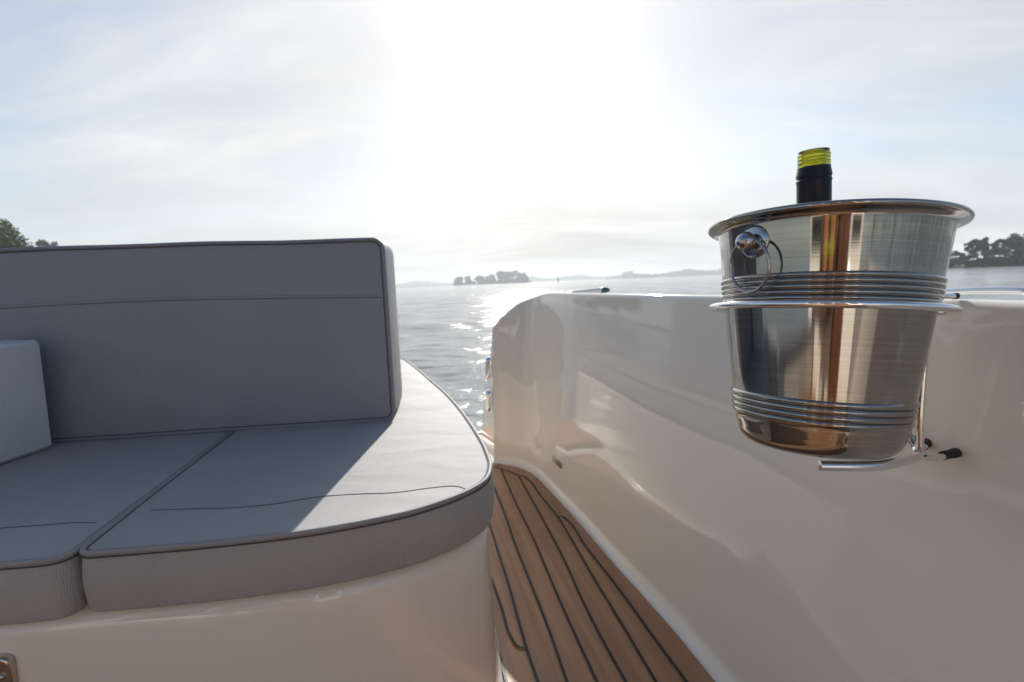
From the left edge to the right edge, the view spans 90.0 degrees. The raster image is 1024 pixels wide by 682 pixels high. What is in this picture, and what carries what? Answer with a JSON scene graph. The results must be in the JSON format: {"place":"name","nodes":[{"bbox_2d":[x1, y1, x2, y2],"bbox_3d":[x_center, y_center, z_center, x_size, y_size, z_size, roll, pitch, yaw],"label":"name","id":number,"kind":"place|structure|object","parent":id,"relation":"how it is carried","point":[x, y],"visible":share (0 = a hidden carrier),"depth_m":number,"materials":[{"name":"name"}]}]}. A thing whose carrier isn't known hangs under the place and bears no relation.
{"place":"outdoors","nodes":[
{"label":"outdoors","id":0,"kind":"place"},
{"bbox_2d":[396,282,531,287],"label":"island shore","id":1,"kind":"structure","parent":0,"point":[455,285],"depth_m":1492.89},
{"bbox_2d":[454,276,462,284],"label":"island tree","id":2,"kind":"object","parent":1,"relation":"on","point":[459,279],"visible":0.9,"depth_m":1492.48,"materials":[{"name":"green plant"}]},
{"bbox_2d":[464,276,471,284],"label":"island tree","id":3,"kind":"object","parent":1,"relation":"on","point":[468,279],"visible":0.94,"depth_m":1493.37,"materials":[{"name":"green plant"}]},
{"bbox_2d":[474,275,484,283],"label":"island tree","id":4,"kind":"object","parent":1,"relation":"on","point":[479,278],"visible":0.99,"depth_m":1496.52,"materials":[{"name":"green plant"}]},
{"bbox_2d":[482,276,488,283],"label":"island tree","id":5,"kind":"object","parent":1,"relation":"on","point":[486,280],"visible":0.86,"depth_m":1494.44,"materials":[{"name":"grey plant"}]},
{"bbox_2d":[488,274,495,283],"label":"island tree","id":6,"kind":"object","parent":1,"relation":"on","point":[492,277],"visible":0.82,"depth_m":1490.69,"materials":[{"name":"grey plant"}]},
{"bbox_2d":[496,271,502,282],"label":"island tree","id":7,"kind":"object","parent":1,"relation":"on","point":[498,274],"visible":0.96,"depth_m":1495.47,"materials":[{"name":"grey plant"}]},
{"bbox_2d":[501,271,510,281],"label":"island tree","id":8,"kind":"object","parent":1,"relation":"on","point":[503,275],"visible":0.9,"depth_m":1494.42,"materials":[{"name":"grey plant"}]},
{"bbox_2d":[505,271,514,282],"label":"island tree","id":9,"kind":"object","parent":1,"relation":"on","point":[509,273],"visible":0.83,"depth_m":1496.59,"materials":[{"name":"grey plant"}]},
{"bbox_2d":[509,270,519,279],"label":"island tree","id":10,"kind":"object","parent":1,"relation":"on","point":[514,272],"visible":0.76,"depth_m":1494.89,"materials":[{"name":"grey plant"}]},
{"bbox_2d":[514,272,523,279],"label":"island tree","id":11,"kind":"object","parent":1,"relation":"on","point":[520,274],"visible":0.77,"depth_m":1497.21,"materials":[{"name":"grey plant"}]},
{"bbox_2d":[520,273,528,279],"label":"island tree","id":12,"kind":"object","parent":1,"relation":"on","point":[525,276],"visible":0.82,"depth_m":1497.70,"materials":[{"name":"grey plant"}]},
{"bbox_2d":[0,0,1023,284],"label":"sky","id":13,"kind":"structure","parent":0,"point":[550,139],"materials":[{"name":"white"}]},
{"bbox_2d":[396,265,1023,435],"bbox_3d":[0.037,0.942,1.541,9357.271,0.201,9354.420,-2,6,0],"label":"water","id":14,"kind":"structure","parent":0,"point":[445,336],"depth_m":21.53,"materials":[{"name":"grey liquid"}]},
{"bbox_2d":[0,287,1023,681],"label":"motor boat","id":15,"kind":"object","parent":14,"relation":"on","point":[658,517],"visible":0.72,"depth_m":0.80,"materials":[{"name":"white plastic"}]},
{"bbox_2d":[0,431,230,625],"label":"seat cushion","id":16,"kind":"object","parent":15,"relation":"on","point":[61,504],"visible":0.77,"depth_m":0.82,"materials":[{"name":"grey fabric"}]},
{"bbox_2d":[0,340,50,463],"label":"pillow","id":17,"kind":"object","parent":16,"relation":"on","point":[24,426],"visible":1,"depth_m":1.06,"materials":[{"name":"fabric"}]},
{"bbox_2d":[0,237,401,442],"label":"backrest cushion","id":18,"kind":"object","parent":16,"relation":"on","point":[155,339],"visible":0.97,"depth_m":1.18,"materials":[{"name":"slate-grey upholstery"},{"name":"dark grey piping fabric"}]},
{"bbox_2d":[79,357,493,611],"bbox_3d":[-0.462,0.199,1.601,0.573,0.086,1.880,-4,7,-11],"label":"seat cushion","id":19,"kind":"object","parent":15,"relation":"on","point":[233,514],"visible":0.83,"depth_m":0.77,"materials":[{"name":"grey fabric"}]},
{"bbox_2d":[566,287,609,292],"bbox_3d":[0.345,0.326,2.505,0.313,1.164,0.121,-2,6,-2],"label":"cleat","id":20,"kind":"object","parent":15,"relation":"on","point":[601,290],"visible":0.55,"depth_m":2.48,"materials":[{"name":"silver metal"}]},
{"bbox_2d":[709,293,961,471],"bbox_3d":[0.347,0.043,0.531,0.267,0.184,0.218,0,7,19],"label":"bucket bracket","id":21,"kind":"object","parent":15,"relation":"attached to","point":[919,444],"visible":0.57,"depth_m":0.48,"materials":[{"name":"silver metal"}]},
{"bbox_2d":[708,198,974,459],"bbox_3d":[0.320,-0.005,0.531,0.228,0.228,0.229,2,1,0],"label":"ice bucket","id":22,"kind":"object","parent":21,"relation":"in","point":[839,383],"visible":0.94,"depth_m":0.46,"materials":[{"name":"metal"}]},
{"bbox_2d":[796,147,832,203],"bbox_3d":[0.299,-0.043,0.504,0.081,0.279,0.079,-2,6,0],"label":"wine bottle","id":23,"kind":"object","parent":22,"relation":"in","point":[814,177],"visible":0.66,"depth_m":0.47,"materials":[{"name":"black glass"}]},
{"bbox_2d":[396,256,970,286],"bbox_3d":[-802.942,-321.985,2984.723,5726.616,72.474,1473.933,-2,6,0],"label":"distant woods","id":24,"kind":"object","parent":14,"relation":"on","point":[680,273],"visible":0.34,"depth_m":2775.03,"materials":[{"name":"green plant"}]},
{"bbox_2d":[952,264,1023,267],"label":"bank","id":25,"kind":"structure","parent":0,"point":[961,266],"depth_m":225.95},
{"bbox_2d":[948,250,962,267],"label":"bank bush","id":26,"kind":"object","parent":25,"relation":"on","point":[952,262],"visible":0.53,"depth_m":218.68,"materials":[{"name":"green plant"}]},
{"bbox_2d":[950,252,965,266],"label":"tree","id":27,"kind":"object","parent":25,"relation":"on","point":[961,256],"visible":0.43,"depth_m":223.69,"materials":[{"name":"green plant"}]},
{"bbox_2d":[958,256,970,266],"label":"bank bush","id":28,"kind":"object","parent":25,"relation":"on","point":[966,261],"visible":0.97,"depth_m":219.51,"materials":[{"name":"green plant"}]},
{"bbox_2d":[963,241,975,258],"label":"tree","id":29,"kind":"object","parent":25,"relation":"on","point":[970,244],"visible":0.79,"depth_m":223.80,"materials":[{"name":"green plant"}]},
{"bbox_2d":[963,254,976,266],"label":"bank bush","id":30,"kind":"object","parent":25,"relation":"on","point":[973,262],"visible":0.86,"depth_m":218.42,"materials":[{"name":"green plant"}]},
{"bbox_2d":[971,238,989,265],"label":"tree","id":31,"kind":"object","parent":25,"relation":"on","point":[978,246],"visible":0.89,"depth_m":222.07,"materials":[{"name":"green plant"}]},
{"bbox_2d":[973,251,991,266],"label":"bank bush","id":32,"kind":"object","parent":25,"relation":"on","point":[981,262],"visible":0.98,"depth_m":216.19,"materials":[{"name":"green plant"}]},
{"bbox_2d":[979,249,995,266],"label":"bank bush","id":33,"kind":"object","parent":25,"relation":"on","point":[991,252],"visible":0.35,"depth_m":216.53,"materials":[{"name":"green plant"}]},
{"bbox_2d":[981,236,999,256],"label":"tree","id":34,"kind":"object","parent":25,"relation":"on","point":[993,245],"visible":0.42,"depth_m":225.11,"materials":[{"name":"green plant"}]},
{"bbox_2d":[983,247,1007,266],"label":"bank bush","id":35,"kind":"object","parent":25,"relation":"on","point":[994,260],"visible":0.84,"depth_m":216.06,"materials":[{"name":"green plant"}]},
{"bbox_2d":[995,239,1009,256],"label":"tree","id":36,"kind":"object","parent":25,"relation":"on","point":[1004,242],"visible":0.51,"depth_m":225.62,"materials":[{"name":"green plant"}]},
{"bbox_2d":[994,249,1016,265],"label":"bank bush","id":37,"kind":"object","parent":25,"relation":"on","point":[1008,261],"visible":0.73,"depth_m":216.73,"materials":[{"name":"green plant"}]},
{"bbox_2d":[1001,247,1021,264],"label":"bank bush","id":38,"kind":"object","parent":25,"relation":"on","point":[1018,257],"visible":0.26,"depth_m":215.75,"materials":[{"name":"green plant"}]},
{"bbox_2d":[1000,233,1023,256],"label":"tree","id":39,"kind":"object","parent":25,"relation":"on","point":[1012,240],"visible":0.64,"depth_m":226.97,"materials":[{"name":"green plant"}]},
{"bbox_2d":[1011,249,1023,264],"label":"bank bush","id":40,"kind":"object","parent":25,"relation":"on","point":[1017,251],"visible":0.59,"depth_m":217.59,"materials":[{"name":"green plant"}]},
{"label":"left bank","id":41,"kind":"structure","parent":0,"visible":0},
{"bbox_2d":[0,218,33,247],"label":"broadleaf tree","id":42,"kind":"object","parent":41,"relation":"on","point":[11,240],"visible":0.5,"depth_m":115.19,"materials":[{"name":"green plant"}]},
{"bbox_2d":[35,239,51,246],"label":"slender tree","id":43,"kind":"object","parent":41,"relation":"on","point":[41,243],"visible":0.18,"depth_m":225.56,"materials":[{"name":"green plant"}]}
]}

